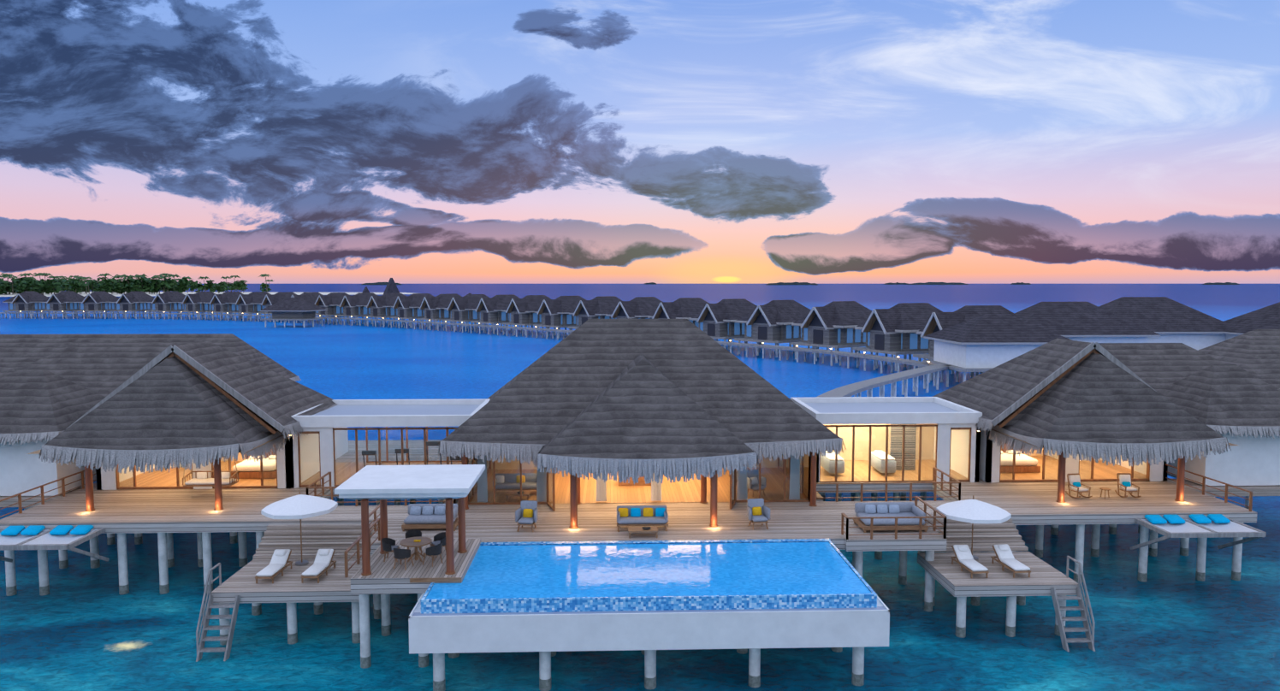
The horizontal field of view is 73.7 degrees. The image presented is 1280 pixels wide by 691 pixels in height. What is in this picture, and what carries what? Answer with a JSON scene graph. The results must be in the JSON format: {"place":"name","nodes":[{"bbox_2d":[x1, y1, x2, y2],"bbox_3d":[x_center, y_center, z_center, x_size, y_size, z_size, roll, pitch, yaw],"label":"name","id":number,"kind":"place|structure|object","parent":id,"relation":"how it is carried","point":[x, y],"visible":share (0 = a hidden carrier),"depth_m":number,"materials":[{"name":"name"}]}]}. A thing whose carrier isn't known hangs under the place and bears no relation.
{"place":"outdoors","nodes":[
{"label":"outdoors","id":0,"kind":"place"},
{"bbox_2d":[0,291,412,296],"bbox_3d":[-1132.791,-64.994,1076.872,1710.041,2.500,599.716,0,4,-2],"label":"beach","id":1,"kind":"structure","parent":0,"point":[84,294],"depth_m":1085.45,"materials":[{"name":"beige sand"}]},
{"bbox_2d":[0,272,272,295],"bbox_3d":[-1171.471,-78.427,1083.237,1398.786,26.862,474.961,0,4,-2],"label":"island trees","id":2,"kind":"object","parent":1,"relation":"on","point":[143,283],"visible":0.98,"depth_m":994.35,"materials":[{"name":"green plant"}]},
{"bbox_2d":[0,284,1279,690],"bbox_3d":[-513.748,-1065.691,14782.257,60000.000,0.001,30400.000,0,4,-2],"label":"sea","id":3,"kind":"structure","parent":0,"point":[1170,623],"depth_m":38.64,"materials":[{"name":"blue liquid"}]},
{"bbox_2d":[116,643,136,649],"bbox_3d":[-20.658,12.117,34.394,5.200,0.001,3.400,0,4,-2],"label":"underwater light","id":4,"kind":"object","parent":3,"relation":"on","point":[126,646],"visible":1,"depth_m":34.38,"materials":[{"name":"white"}]},
{"bbox_2d":[0,278,1032,382],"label":"jetty villas","id":5,"kind":"object","parent":3,"relation":"in","point":[903,328],"visible":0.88,"depth_m":226.51,"materials":[{"name":"grey wood"}]},
{"bbox_2d":[0,439,1257,669],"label":"decks","id":6,"kind":"object","parent":3,"relation":"on","point":[164,515],"visible":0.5,"depth_m":39.91,"materials":[{"name":"brown wood"}]},
{"bbox_2d":[0,341,348,512],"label":"pavilion","id":7,"kind":"structure","parent":6,"relation":"on","point":[139,417],"depth_m":44.43,"materials":[{"name":"grey wood"}]},
{"bbox_2d":[290,398,490,487],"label":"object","id":8,"kind":"object","parent":6,"relation":"on","point":[312,455],"visible":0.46,"depth_m":47.08,"materials":[{"name":"white paint"}]},
{"bbox_2d":[334,464,485,575],"bbox_3d":[-8.923,6.843,33.916,4.950,3.350,4.200,0,4,-2],"label":"pergola","id":9,"kind":"object","parent":6,"relation":"on","point":[384,483],"visible":0.92,"depth_m":32.38,"materials":[{"name":"white paint"}]},
{"bbox_2d":[0,514,1266,562],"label":"overwater hammocks","id":10,"kind":"object","parent":6,"relation":"on","point":[43,537],"visible":1,"depth_m":39.06,"materials":[{"name":"white rope netting"},{"name":"blue fabric"},{"name":"grey wood"}]},
{"bbox_2d":[435,319,846,528],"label":"central villa pavilion","id":11,"kind":"structure","parent":6,"relation":"on","point":[672,411],"depth_m":42.89,"materials":[{"name":"grey wood"}]},
{"bbox_2d":[182,456,1141,583],"bbox_3d":[1.461,7.136,41.212,49.204,4.404,14.736,0,4,-7],"label":"furniture","id":12,"kind":"object","parent":6,"relation":"on","point":[299,506],"visible":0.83,"depth_m":38.19,"materials":[{"name":"white fabric"}]},
{"bbox_2d":[790,397,982,482],"bbox_3d":[14.233,5.470,50.649,9.300,3.950,6.650,0,4,-2],"label":"glass-walled room","id":13,"kind":"object","parent":6,"relation":"on","point":[901,439],"visible":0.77,"depth_m":49.34,"materials":[{"name":"glass"}]},
{"bbox_2d":[932,338,1279,503],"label":"pavilion","id":14,"kind":"structure","parent":6,"relation":"on","point":[1058,411],"depth_m":46.77,"materials":[{"name":"grey wood"}]},
{"bbox_2d":[0,296,1279,509],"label":"neighboring villas","id":15,"kind":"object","parent":3,"relation":"on","point":[1249,341],"visible":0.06,"depth_m":116.96,"materials":[{"name":"grey wood"}]},
{"bbox_2d":[408,539,889,690],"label":"pool","id":16,"kind":"structure","parent":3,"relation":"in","point":[547,601],"depth_m":30.52,"materials":[{"name":"blue liquid"}]},
{"bbox_2d":[361,282,1239,284],"bbox_3d":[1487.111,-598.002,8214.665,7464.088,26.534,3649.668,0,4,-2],"label":"distant islands","id":17,"kind":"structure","parent":3,"relation":"on","point":[890,283],"depth_m":7446.61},
{"bbox_2d":[0,0,1279,284],"label":"sky","id":18,"kind":"structure","parent":0,"point":[289,141],"materials":[{"name":"blue"}]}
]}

